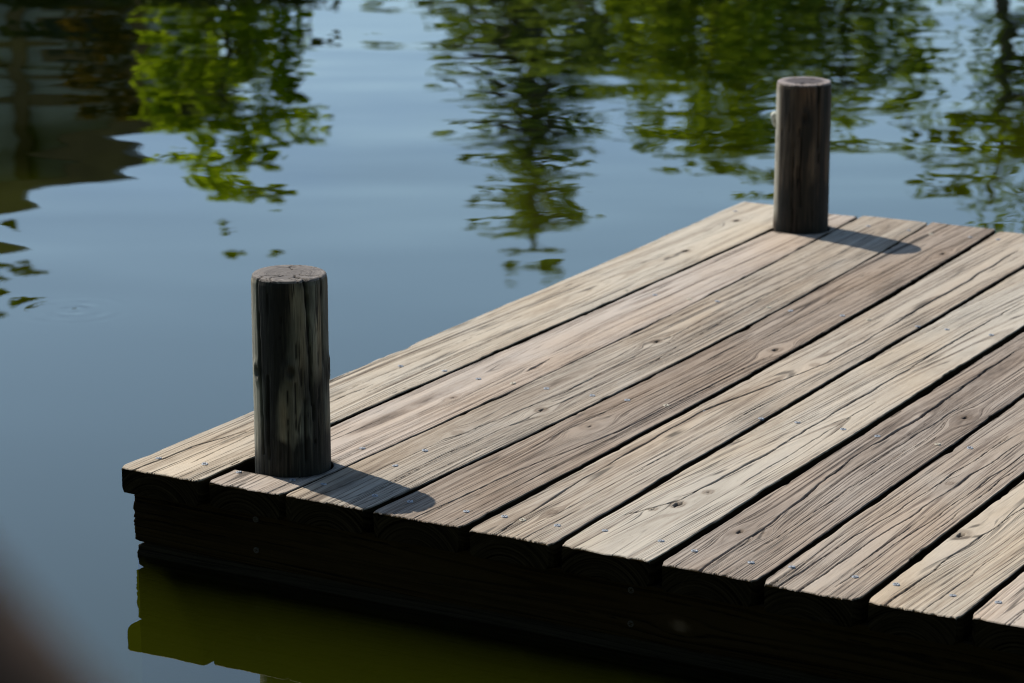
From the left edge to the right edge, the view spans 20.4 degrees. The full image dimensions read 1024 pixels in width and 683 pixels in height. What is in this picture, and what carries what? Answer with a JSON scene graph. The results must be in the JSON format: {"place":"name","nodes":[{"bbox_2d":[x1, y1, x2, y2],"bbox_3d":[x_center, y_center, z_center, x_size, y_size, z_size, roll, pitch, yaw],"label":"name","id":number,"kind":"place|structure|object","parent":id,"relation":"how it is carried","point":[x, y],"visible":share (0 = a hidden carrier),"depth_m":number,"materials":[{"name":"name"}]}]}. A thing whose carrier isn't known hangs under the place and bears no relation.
{"place":"outdoors","nodes":[
{"label":"outdoors","id":0,"kind":"place"},
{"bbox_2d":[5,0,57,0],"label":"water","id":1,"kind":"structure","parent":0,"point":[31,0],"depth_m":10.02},
{"bbox_2d":[251,265,330,477],"bbox_3d":[-0.322,0.525,4.271,0.116,1.293,0.116,8,17,28],"label":"mooring post","id":2,"kind":"object","parent":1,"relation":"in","point":[291,369],"visible":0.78,"depth_m":4.10,"materials":[{"name":"brown wood"}]},
{"bbox_2d":[122,202,1023,682],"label":"wooden dock","id":3,"kind":"object","parent":1,"relation":"on","point":[742,442],"visible":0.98,"depth_m":4.15,"materials":[{"name":"wood"}]},
{"bbox_2d":[771,77,831,233],"bbox_3d":[0.582,0.108,5.842,0.120,1.302,0.115,8,17,28],"label":"mooring post","id":4,"kind":"object","parent":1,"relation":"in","point":[801,118],"visible":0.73,"depth_m":5.67,"materials":[{"name":"brown wood"}]},
{"bbox_2d":[0,0,1023,682],"bbox_3d":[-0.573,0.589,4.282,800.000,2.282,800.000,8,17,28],"label":"water","id":5,"kind":"structure","parent":0,"point":[402,174],"depth_m":14.20,"materials":[{"name":"blue liquid"}]},
{"bbox_2d":[0,565,100,682],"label":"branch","id":6,"kind":"object","parent":5,"relation":"on","point":[35,647],"depth_m":0.43,"materials":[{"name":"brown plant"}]}
]}

